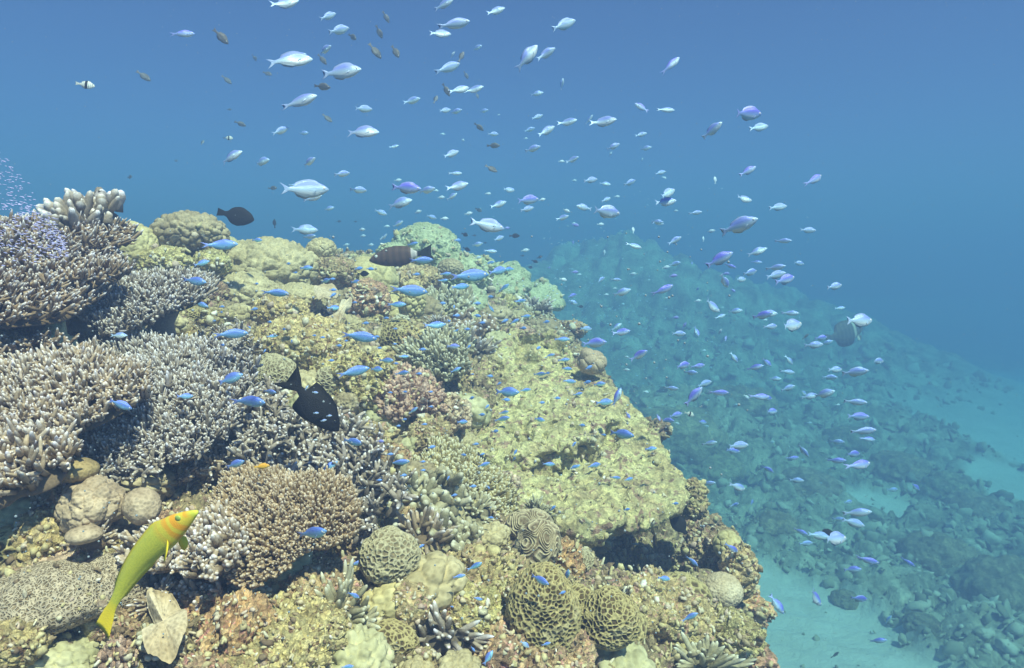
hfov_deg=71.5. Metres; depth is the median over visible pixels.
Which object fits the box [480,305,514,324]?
knobby coral
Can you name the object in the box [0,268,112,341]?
table coral
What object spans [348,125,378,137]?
chromis
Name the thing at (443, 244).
massive coral
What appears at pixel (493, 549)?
massive coral
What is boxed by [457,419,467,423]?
chromis
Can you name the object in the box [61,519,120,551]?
tufted coral
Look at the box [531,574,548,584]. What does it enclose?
chromis
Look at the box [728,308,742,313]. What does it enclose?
chromis
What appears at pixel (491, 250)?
chromis
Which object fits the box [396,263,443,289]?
coral
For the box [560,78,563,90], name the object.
chromis
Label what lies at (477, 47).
chromis
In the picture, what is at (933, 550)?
coral head
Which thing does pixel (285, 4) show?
chromis
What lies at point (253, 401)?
chromis
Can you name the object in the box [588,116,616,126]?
chromis
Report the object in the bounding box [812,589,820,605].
chromis
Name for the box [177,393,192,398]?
chromis
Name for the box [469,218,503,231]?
chromis
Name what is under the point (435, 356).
finger coral
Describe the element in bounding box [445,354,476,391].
reef rock
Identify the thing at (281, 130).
chromis
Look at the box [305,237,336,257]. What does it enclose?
massive coral
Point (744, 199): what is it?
chromis
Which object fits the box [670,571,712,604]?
honeycomb coral
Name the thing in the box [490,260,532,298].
plate coral
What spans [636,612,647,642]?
honeycomb coral
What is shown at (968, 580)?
coral head
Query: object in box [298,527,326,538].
chromis
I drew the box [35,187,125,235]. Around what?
finger coral
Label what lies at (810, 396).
chromis
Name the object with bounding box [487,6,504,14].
chromis
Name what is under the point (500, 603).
reef rock
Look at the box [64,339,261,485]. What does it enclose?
table coral
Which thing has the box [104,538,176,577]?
reef rock
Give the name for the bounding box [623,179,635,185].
chromis
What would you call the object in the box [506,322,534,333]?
cauliflower coral
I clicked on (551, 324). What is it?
knobby coral
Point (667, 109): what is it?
chromis
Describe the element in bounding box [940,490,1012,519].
coral head
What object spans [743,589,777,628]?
reef rock
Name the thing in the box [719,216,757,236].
chromis
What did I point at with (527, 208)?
chromis
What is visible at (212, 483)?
knobby coral
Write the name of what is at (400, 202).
chromis
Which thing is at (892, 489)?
chromis
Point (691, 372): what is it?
chromis
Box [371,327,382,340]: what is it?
massive coral
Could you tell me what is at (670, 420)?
chromis
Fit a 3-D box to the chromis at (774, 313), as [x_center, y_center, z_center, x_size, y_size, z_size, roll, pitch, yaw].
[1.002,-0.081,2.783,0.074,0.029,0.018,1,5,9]
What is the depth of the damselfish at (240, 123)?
4.02 m
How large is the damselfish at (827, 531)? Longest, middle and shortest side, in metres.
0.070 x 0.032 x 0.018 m
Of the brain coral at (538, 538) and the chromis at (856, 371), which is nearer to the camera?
the brain coral at (538, 538)
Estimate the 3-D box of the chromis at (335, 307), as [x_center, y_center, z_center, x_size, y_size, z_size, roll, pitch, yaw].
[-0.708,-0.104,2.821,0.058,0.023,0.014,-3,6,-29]
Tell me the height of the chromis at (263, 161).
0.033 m
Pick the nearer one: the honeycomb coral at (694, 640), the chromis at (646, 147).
the honeycomb coral at (694, 640)
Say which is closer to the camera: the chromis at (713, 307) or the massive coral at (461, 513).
the massive coral at (461, 513)
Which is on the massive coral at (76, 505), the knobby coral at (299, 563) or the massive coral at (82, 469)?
the massive coral at (82, 469)
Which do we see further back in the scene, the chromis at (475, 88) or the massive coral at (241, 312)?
the chromis at (475, 88)
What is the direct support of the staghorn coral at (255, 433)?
on the reef slope
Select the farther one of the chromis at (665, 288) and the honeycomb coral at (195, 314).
the honeycomb coral at (195, 314)
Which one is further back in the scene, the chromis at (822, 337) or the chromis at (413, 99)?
the chromis at (822, 337)
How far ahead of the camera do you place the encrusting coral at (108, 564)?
1.08 m
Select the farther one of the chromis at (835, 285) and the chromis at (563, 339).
the chromis at (563, 339)
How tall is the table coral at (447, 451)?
0.234 m
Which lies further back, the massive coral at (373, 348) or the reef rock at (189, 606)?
the massive coral at (373, 348)
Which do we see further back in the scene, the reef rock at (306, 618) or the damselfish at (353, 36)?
the damselfish at (353, 36)
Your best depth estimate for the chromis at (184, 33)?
2.26 m
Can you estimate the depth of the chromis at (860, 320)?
1.56 m
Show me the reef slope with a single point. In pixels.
(634, 551)
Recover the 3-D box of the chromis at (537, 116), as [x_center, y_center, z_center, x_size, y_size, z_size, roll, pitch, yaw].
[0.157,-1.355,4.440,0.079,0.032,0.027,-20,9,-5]
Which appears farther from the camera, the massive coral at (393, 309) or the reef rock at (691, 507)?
the massive coral at (393, 309)
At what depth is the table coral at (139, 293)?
1.77 m
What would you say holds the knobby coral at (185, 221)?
on the reef slope
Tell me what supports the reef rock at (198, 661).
on the reef slope
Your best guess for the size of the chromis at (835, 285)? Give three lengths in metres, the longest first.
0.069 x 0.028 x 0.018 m
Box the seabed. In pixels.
[521,229,1023,667]
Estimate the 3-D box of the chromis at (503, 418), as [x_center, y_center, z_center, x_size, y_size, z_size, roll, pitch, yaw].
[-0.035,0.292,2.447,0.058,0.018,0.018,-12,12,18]
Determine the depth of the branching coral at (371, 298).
2.83 m
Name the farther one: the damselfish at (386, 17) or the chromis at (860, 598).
the damselfish at (386, 17)
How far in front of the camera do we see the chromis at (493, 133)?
4.24 m
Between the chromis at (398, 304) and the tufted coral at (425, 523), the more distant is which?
the chromis at (398, 304)
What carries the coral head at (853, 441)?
on the seabed
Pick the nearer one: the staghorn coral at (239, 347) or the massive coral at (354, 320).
the staghorn coral at (239, 347)
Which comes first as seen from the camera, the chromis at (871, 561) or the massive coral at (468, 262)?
the chromis at (871, 561)
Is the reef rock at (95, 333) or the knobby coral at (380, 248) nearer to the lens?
the reef rock at (95, 333)
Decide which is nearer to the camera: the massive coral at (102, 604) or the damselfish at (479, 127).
the massive coral at (102, 604)
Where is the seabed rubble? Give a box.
[552,305,1023,667]
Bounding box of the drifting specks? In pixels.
[0,158,68,265]
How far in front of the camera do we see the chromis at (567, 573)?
1.52 m
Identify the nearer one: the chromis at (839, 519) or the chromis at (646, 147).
the chromis at (839, 519)
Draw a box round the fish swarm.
[212,52,839,651]
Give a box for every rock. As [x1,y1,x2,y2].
[91,331,106,339]
[96,598,147,646]
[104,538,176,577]
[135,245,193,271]
[142,587,186,663]
[158,506,180,518]
[176,648,230,667]
[178,580,225,621]
[194,586,277,661]
[201,277,230,304]
[219,591,353,667]
[267,557,363,608]
[308,294,321,313]
[312,551,332,563]
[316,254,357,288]
[348,419,400,444]
[380,504,414,527]
[381,443,412,461]
[389,350,405,362]
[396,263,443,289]
[396,324,421,347]
[405,413,459,455]
[416,416,465,441]
[439,585,494,626]
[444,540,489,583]
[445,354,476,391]
[448,578,505,632]
[472,608,529,667]
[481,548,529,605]
[496,292,523,309]
[525,629,598,667]
[556,535,585,579]
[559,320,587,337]
[610,565,722,648]
[645,416,672,442]
[677,519,740,571]
[682,477,710,521]
[685,510,722,528]
[713,601,767,667]
[718,543,760,601]
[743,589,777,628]
[748,646,779,667]
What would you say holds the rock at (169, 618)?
on the reef slope
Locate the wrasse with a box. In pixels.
[96,510,198,638]
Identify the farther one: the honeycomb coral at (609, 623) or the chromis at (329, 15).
the chromis at (329, 15)
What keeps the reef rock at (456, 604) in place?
on the reef slope
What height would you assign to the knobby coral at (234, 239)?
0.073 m
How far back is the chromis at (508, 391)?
2.12 m
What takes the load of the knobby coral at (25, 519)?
on the reef slope
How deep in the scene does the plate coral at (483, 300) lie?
3.63 m
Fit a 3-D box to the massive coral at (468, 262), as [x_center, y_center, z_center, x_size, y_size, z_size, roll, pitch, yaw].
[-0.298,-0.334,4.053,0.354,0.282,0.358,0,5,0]
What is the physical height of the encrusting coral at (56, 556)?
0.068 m
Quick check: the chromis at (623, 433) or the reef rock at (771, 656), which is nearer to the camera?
the reef rock at (771, 656)
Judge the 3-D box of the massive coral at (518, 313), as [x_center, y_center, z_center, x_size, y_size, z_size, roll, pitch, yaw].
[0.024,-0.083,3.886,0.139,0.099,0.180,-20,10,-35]
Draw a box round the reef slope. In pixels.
[0,215,769,667]
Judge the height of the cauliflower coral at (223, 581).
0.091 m
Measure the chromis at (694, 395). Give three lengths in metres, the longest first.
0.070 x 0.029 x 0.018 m
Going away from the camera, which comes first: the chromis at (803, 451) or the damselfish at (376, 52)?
the damselfish at (376, 52)
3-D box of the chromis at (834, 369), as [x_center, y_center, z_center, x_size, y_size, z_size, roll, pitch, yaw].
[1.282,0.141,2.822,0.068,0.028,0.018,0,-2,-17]
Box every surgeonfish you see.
[216,207,253,225]
[272,362,339,431]
[670,515,687,534]
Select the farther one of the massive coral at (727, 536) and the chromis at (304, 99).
the massive coral at (727, 536)
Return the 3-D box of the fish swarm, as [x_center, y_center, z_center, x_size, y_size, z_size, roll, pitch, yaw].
[0.414,-0.682,8.225,6.229,5.003,13.399,2,5,24]
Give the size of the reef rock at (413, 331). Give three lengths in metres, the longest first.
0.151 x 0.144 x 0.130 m
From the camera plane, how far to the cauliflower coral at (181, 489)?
1.38 m
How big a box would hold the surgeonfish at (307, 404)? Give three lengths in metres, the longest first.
0.150 x 0.067 x 0.036 m
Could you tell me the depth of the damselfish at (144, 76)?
3.20 m
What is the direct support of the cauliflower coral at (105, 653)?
on the reef slope
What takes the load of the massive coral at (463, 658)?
on the reef slope
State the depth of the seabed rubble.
8.61 m
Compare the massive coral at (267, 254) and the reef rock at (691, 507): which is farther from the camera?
the massive coral at (267, 254)
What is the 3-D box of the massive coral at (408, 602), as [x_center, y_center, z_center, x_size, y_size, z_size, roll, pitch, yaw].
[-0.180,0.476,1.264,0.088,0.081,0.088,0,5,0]
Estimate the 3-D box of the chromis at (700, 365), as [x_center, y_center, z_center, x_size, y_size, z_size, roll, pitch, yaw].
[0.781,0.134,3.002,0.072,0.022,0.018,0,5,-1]
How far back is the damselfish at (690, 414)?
3.72 m
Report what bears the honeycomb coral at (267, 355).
on the reef slope
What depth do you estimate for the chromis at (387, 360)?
2.08 m
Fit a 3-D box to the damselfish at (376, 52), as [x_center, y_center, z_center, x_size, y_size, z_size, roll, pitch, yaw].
[-0.510,-1.054,2.647,0.028,0.070,0.018,-45,18,-16]
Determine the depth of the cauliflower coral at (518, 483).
2.03 m
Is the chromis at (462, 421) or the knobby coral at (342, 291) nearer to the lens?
the chromis at (462, 421)
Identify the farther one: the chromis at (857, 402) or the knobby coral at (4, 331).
the chromis at (857, 402)
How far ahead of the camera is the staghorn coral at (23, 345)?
1.41 m
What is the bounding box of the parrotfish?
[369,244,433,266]
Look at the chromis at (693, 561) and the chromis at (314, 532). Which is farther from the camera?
the chromis at (693, 561)
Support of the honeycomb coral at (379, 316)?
on the reef slope
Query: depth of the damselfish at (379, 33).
3.66 m
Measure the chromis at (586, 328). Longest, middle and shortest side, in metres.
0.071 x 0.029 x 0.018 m
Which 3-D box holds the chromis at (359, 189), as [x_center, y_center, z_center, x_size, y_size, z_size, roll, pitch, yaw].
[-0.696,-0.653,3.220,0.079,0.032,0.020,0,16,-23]
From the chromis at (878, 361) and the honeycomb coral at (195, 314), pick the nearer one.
the honeycomb coral at (195, 314)
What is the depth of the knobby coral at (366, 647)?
1.10 m
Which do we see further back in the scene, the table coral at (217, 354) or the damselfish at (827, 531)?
the damselfish at (827, 531)
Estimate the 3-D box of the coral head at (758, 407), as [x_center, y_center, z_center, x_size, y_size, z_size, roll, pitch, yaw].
[3.501,1.142,10.964,1.160,0.746,1.124,2,6,26]
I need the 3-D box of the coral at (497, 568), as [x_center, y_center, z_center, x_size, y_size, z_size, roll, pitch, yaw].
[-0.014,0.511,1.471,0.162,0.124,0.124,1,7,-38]
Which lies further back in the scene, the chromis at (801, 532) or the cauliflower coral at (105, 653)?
the chromis at (801, 532)
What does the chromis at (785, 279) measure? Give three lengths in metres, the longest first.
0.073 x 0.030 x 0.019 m
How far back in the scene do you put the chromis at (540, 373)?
2.75 m
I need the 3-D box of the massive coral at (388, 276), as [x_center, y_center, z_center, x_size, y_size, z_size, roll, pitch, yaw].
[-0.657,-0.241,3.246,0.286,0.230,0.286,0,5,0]
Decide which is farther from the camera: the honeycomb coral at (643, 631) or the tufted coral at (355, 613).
the honeycomb coral at (643, 631)
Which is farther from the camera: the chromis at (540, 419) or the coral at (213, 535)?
the chromis at (540, 419)
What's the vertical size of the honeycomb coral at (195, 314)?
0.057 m
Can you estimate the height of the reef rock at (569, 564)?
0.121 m
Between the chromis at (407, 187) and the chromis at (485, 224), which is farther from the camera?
the chromis at (407, 187)
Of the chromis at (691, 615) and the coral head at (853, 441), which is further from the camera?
the coral head at (853, 441)
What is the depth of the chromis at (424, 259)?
2.18 m
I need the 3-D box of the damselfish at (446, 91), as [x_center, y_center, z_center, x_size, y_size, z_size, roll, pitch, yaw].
[-0.330,-1.225,3.565,0.030,0.073,0.019,-27,9,17]
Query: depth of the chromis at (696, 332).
4.44 m
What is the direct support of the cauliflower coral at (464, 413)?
on the reef slope
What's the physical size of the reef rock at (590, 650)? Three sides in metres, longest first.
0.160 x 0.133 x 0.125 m
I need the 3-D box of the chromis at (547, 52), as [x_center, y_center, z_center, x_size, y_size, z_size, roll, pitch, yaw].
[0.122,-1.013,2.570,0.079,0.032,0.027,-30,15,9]
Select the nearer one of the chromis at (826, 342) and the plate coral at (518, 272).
the chromis at (826, 342)
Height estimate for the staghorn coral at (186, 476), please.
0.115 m
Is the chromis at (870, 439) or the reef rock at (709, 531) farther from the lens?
the chromis at (870, 439)
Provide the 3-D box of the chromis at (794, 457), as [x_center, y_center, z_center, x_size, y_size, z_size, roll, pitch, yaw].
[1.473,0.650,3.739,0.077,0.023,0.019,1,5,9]
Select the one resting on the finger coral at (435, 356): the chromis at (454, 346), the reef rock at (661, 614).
the chromis at (454, 346)
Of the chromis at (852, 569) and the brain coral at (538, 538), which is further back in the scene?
the chromis at (852, 569)
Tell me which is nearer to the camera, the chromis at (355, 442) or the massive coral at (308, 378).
the chromis at (355, 442)
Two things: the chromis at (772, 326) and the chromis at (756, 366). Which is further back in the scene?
the chromis at (756, 366)
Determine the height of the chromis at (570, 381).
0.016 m
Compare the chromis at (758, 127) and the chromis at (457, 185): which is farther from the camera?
the chromis at (758, 127)
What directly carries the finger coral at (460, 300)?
on the reef slope
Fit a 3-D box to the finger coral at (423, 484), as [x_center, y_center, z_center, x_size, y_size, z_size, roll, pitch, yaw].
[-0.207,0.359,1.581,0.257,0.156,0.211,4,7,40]
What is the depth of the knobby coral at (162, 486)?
1.31 m
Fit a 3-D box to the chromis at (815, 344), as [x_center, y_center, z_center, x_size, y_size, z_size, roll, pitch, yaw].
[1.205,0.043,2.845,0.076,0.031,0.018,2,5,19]
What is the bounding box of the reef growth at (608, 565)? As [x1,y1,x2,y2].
[4,247,769,667]
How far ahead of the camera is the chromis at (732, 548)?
1.87 m
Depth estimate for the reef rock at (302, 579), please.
1.19 m
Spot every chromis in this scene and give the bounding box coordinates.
[108,398,131,409]
[111,332,127,338]
[171,30,194,36]
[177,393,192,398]
[182,277,205,285]
[194,259,208,265]
[197,302,207,307]
[201,239,237,249]
[212,328,247,338]
[218,372,242,384]
[223,150,241,163]
[226,459,243,468]
[231,396,264,407]
[256,157,268,165]
[261,289,287,296]
[263,389,275,393]
[266,51,312,68]
[268,0,298,8]
[272,126,287,135]
[281,179,328,198]
[282,93,316,109]
[291,224,317,234]
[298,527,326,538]
[300,265,312,269]
[303,195,321,201]
[303,234,315,238]
[304,157,314,167]
[319,11,335,20]
[319,45,330,54]
[322,62,360,79]
[323,461,337,469]
[326,305,338,310]
[328,24,348,34]
[334,170,349,176]
[336,365,369,377]
[340,331,376,341]
[342,664,353,667]
[343,437,362,445]
[346,592,358,597]
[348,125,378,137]
[350,186,366,192]
[355,105,372,112]
[371,366,382,371]
[375,209,386,214]
[379,358,392,362]
[387,301,405,306]
[388,197,411,208]
[391,285,427,296]
[392,182,420,193]
[392,459,409,464]
[393,220,402,227]
[394,370,408,374]
[403,96,419,104]
[410,256,432,262]
[420,186,434,193]
[424,321,445,327]
[429,29,450,37]
[434,0,452,11]
[435,61,459,74]
[437,18,469,29]
[439,107,450,112]
[444,150,458,157]
[446,181,467,190]
[446,193,456,200]
[447,343,459,348]
[448,85,468,93]
[448,171,461,174]
[449,269,488,281]
[450,367,460,372]
[451,108,461,113]
[452,283,468,289]
[454,574,464,577]
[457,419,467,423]
[464,85,483,92]
[468,562,481,570]
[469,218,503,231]
[472,242,482,246]
[473,45,481,50]
[478,462,489,466]
[482,650,492,664]
[484,249,496,252]
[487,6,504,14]
[488,132,497,135]
[489,266,506,274]
[490,200,505,207]
[494,235,503,240]
[495,416,509,421]
[496,387,518,396]
[498,284,508,291]
[504,187,514,192]
[513,45,537,71]
[518,195,538,204]
[520,206,533,211]
[520,641,528,647]
[524,127,534,132]
[524,145,539,151]
[531,90,542,95]
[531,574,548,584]
[532,114,542,119]
[533,372,545,375]
[534,417,544,421]
[536,47,554,60]
[538,126,554,136]
[543,462,554,465]
[552,17,575,31]
[555,337,569,340]
[556,214,568,220]
[557,118,576,125]
[558,358,569,361]
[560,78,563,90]
[563,379,575,382]
[565,569,569,577]
[566,156,577,163]
[569,300,577,304]
[576,204,591,210]
[580,326,591,330]
[582,338,605,347]
[583,177,596,182]
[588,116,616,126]
[588,462,600,467]
[593,381,605,385]
[594,205,619,217]
[596,398,612,405]
[599,181,610,185]
[607,143,618,150]
[610,429,633,438]
[611,323,621,330]
[611,388,621,405]
[613,288,630,296]
[613,328,629,335]
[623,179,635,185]
[625,242,641,248]
[628,350,646,361]
[635,103,647,111]
[635,132,646,136]
[640,145,651,150]
[651,219,662,223]
[651,284,672,295]
[655,170,665,174]
[655,197,675,206]
[657,107,674,112]
[658,576,669,580]
[660,57,679,75]
[661,188,674,197]
[662,418,673,422]
[663,386,677,389]
[669,236,680,244]
[669,261,680,266]
[669,411,682,418]
[672,330,685,335]
[677,361,689,368]
[681,612,697,622]
[684,387,701,406]
[685,370,697,374]
[686,556,697,565]
[689,210,701,214]
[690,363,704,367]
[694,326,699,336]
[699,380,711,386]
[702,122,721,139]
[702,440,716,444]
[705,251,732,268]
[705,481,715,485]
[707,300,719,311]
[708,390,728,395]
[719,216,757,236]
[720,274,728,287]
[724,263,735,268]
[724,542,737,552]
[727,447,739,453]
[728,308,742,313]
[729,441,747,449]
[729,483,744,490]
[730,352,737,362]
[737,106,761,120]
[737,276,745,281]
[738,195,751,202]
[739,166,755,176]
[743,268,756,275]
[746,247,766,256]
[746,364,763,369]
[749,123,767,131]
[749,393,768,399]
[752,311,772,319]
[760,466,773,472]
[762,358,770,366]
[763,323,776,328]
[766,264,785,269]
[766,270,785,278]
[766,310,777,316]
[767,408,776,414]
[768,594,783,613]
[769,203,786,210]
[769,376,780,380]
[775,238,791,242]
[775,274,794,285]
[780,370,794,373]
[781,384,794,391]
[782,310,798,315]
[783,318,801,331]
[784,356,792,364]
[786,456,798,459]
[789,477,803,482]
[794,261,803,265]
[794,528,807,534]
[798,444,808,456]
[799,227,815,232]
[799,540,812,545]
[801,393,815,399]
[803,341,822,348]
[804,174,820,186]
[808,531,829,539]
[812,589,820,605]
[814,389,834,397]
[815,335,826,340]
[822,374,837,379]
[823,340,832,344]
[826,531,845,545]
[827,282,841,289]
[827,458,846,462]
[828,366,841,372]
[829,439,844,444]
[832,517,842,521]
[841,367,868,376]
[841,517,864,527]
[842,508,871,516]
[843,399,866,404]
[843,459,869,468]
[844,566,861,572]
[847,313,871,327]
[847,412,869,420]
[848,450,859,456]
[850,427,875,433]
[851,595,867,601]
[854,554,878,564]
[860,437,874,441]
[868,638,886,642]
[874,358,883,364]
[886,487,897,491]
[899,557,914,566]
[911,484,919,490]
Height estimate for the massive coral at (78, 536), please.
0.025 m
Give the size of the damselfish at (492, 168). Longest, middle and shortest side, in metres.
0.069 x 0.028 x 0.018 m
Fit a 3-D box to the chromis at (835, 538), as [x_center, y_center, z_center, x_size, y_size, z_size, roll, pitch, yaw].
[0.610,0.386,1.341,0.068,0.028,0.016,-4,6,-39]
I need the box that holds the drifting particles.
[0,0,1019,654]
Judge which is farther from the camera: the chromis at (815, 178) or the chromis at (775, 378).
the chromis at (775, 378)
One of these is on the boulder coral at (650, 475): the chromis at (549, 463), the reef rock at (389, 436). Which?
the chromis at (549, 463)
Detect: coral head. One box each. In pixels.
[639,404,730,465]
[689,450,745,481]
[710,384,778,416]
[753,509,800,538]
[782,466,843,499]
[821,425,873,452]
[830,588,858,609]
[865,450,932,482]
[896,529,980,576]
[902,611,940,635]
[915,470,974,498]
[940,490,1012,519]
[949,554,1023,611]
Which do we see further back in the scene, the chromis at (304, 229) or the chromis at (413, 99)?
the chromis at (413, 99)
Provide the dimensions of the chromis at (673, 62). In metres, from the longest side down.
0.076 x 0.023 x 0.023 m
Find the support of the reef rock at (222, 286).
on the reef slope
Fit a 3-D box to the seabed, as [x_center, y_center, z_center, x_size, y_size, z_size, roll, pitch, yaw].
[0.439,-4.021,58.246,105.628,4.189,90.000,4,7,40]
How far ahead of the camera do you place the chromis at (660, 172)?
4.63 m
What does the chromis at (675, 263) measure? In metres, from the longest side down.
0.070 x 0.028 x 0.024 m
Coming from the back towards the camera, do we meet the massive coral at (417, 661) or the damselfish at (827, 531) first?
the damselfish at (827, 531)
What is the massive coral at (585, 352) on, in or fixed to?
on the massive coral at (598, 359)
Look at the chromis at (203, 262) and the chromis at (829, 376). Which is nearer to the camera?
the chromis at (203, 262)
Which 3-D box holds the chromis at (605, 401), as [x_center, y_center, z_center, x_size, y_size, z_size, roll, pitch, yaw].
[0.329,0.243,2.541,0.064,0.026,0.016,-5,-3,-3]
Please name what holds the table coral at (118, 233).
on the reef slope
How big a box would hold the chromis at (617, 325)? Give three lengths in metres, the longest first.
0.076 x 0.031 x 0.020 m
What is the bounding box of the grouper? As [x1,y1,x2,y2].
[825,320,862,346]
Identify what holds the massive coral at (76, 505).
on the tufted coral at (109, 535)
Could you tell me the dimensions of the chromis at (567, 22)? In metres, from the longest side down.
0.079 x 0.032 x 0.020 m
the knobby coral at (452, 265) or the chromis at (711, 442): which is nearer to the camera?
the chromis at (711, 442)
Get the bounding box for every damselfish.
[75,81,94,88]
[136,70,150,80]
[212,27,227,43]
[221,75,231,83]
[234,121,245,126]
[254,463,269,468]
[314,83,330,89]
[318,54,326,64]
[322,113,331,121]
[348,34,355,39]
[357,271,368,276]
[368,43,380,58]
[375,25,382,37]
[382,11,389,22]
[391,45,399,57]
[442,83,449,95]
[458,52,463,61]
[474,123,483,130]
[485,165,496,171]
[487,143,499,147]
[509,233,519,237]
[684,412,693,416]
[822,529,832,535]
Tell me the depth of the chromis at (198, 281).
1.76 m
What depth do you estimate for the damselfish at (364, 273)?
2.99 m
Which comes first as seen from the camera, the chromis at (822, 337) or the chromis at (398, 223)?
the chromis at (822, 337)
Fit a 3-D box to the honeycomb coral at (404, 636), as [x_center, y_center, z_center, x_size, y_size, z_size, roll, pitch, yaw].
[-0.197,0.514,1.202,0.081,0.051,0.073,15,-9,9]
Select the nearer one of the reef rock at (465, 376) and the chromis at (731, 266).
the reef rock at (465, 376)
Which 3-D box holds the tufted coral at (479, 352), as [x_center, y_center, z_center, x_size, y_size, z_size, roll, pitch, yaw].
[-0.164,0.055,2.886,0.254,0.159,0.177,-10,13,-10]
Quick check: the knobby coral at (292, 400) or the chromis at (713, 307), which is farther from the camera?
the chromis at (713, 307)
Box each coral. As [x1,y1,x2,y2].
[0,209,143,287]
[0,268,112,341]
[0,327,82,359]
[0,329,9,335]
[0,335,155,448]
[0,414,83,508]
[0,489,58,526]
[0,525,18,564]
[0,559,114,634]
[0,618,49,667]
[1,242,135,331]
[1,546,81,576]
[8,505,69,562]
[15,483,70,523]
[27,632,100,667]
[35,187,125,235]
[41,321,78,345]
[54,474,125,532]
[61,457,99,482]
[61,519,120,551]
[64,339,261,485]
[64,525,102,544]
[69,324,168,346]
[70,265,219,337]
[81,432,166,484]
[87,552,149,608]
[95,635,138,667]
[96,330,262,376]
[96,597,108,608]
[110,516,149,534]
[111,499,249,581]
[119,221,159,270]
[119,466,178,499]
[121,487,161,525]
[126,572,179,615]
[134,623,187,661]
[149,210,230,256]
[149,572,229,610]
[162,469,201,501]
[165,438,233,492]
[174,315,190,334]
[177,327,208,338]
[179,306,201,320]
[180,374,302,482]
[192,248,232,278]
[193,317,263,369]
[196,307,236,327]
[200,460,364,589]
[203,578,227,583]
[206,477,217,490]
[220,271,278,305]
[222,236,239,252]
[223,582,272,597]
[226,236,320,284]
[227,303,250,322]
[227,325,252,338]
[245,312,360,369]
[251,294,309,325]
[251,406,389,494]
[251,657,266,667]
[254,355,295,389]
[260,353,281,361]
[264,551,312,585]
[270,557,315,592]
[277,282,327,310]
[288,393,305,421]
[299,369,321,388]
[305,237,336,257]
[307,349,400,411]
[314,283,338,299]
[314,558,380,629]
[315,366,337,395]
[322,300,336,315]
[329,297,351,321]
[332,623,394,667]
[334,392,359,413]
[334,446,418,546]
[336,286,349,303]
[336,538,361,555]
[341,314,361,328]
[344,277,392,316]
[349,256,399,292]
[357,313,387,324]
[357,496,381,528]
[358,525,421,585]
[359,578,405,623]
[360,345,377,351]
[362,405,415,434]
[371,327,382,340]
[372,362,448,422]
[375,242,404,253]
[377,618,419,654]
[379,318,409,350]
[381,454,471,536]
[387,292,401,315]
[390,579,434,625]
[391,222,460,265]
[392,314,410,321]
[392,322,476,381]
[395,505,457,553]
[398,654,434,667]
[399,279,425,319]
[400,431,420,451]
[405,550,467,609]
[407,432,519,516]
[407,458,436,478]
[413,392,472,432]
[416,600,493,657]
[420,295,444,319]
[423,311,453,329]
[424,283,475,316]
[433,250,489,288]
[436,307,498,344]
[437,258,463,278]
[438,648,481,667]
[442,511,482,553]
[449,507,464,525]
[458,393,491,428]
[463,432,481,450]
[463,491,496,531]
[468,284,488,310]
[469,327,501,362]
[471,311,479,319]
[474,545,485,551]
[475,328,690,547]
[479,255,496,276]
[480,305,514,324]
[480,521,510,547]
[483,330,507,346]
[486,545,500,557]
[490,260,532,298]
[500,470,521,493]
[503,564,530,598]
[504,561,580,652]
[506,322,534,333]
[506,508,553,538]
[512,310,529,320]
[514,518,562,563]
[522,294,553,314]
[523,298,554,318]
[525,493,556,516]
[530,278,565,311]
[536,318,561,333]
[571,582,591,605]
[577,350,606,374]
[580,348,593,358]
[580,585,640,650]
[581,547,593,571]
[591,536,613,555]
[594,642,655,667]
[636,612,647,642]
[656,582,665,593]
[659,635,698,650]
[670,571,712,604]
[673,631,756,667]
[704,571,743,606]
[712,529,741,556]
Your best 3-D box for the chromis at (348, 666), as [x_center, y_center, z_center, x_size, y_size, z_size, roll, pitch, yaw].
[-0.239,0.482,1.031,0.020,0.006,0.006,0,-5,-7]
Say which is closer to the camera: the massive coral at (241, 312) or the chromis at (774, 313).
the massive coral at (241, 312)
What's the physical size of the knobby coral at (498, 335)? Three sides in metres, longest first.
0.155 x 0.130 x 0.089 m
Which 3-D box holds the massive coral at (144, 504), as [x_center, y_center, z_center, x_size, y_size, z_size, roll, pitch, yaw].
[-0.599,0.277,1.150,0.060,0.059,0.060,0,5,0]
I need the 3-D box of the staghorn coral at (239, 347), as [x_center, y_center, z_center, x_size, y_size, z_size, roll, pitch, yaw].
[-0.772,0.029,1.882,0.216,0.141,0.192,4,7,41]
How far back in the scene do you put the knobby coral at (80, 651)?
0.99 m
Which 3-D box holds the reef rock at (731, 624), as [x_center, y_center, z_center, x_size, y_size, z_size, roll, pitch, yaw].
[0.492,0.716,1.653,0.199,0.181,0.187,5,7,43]

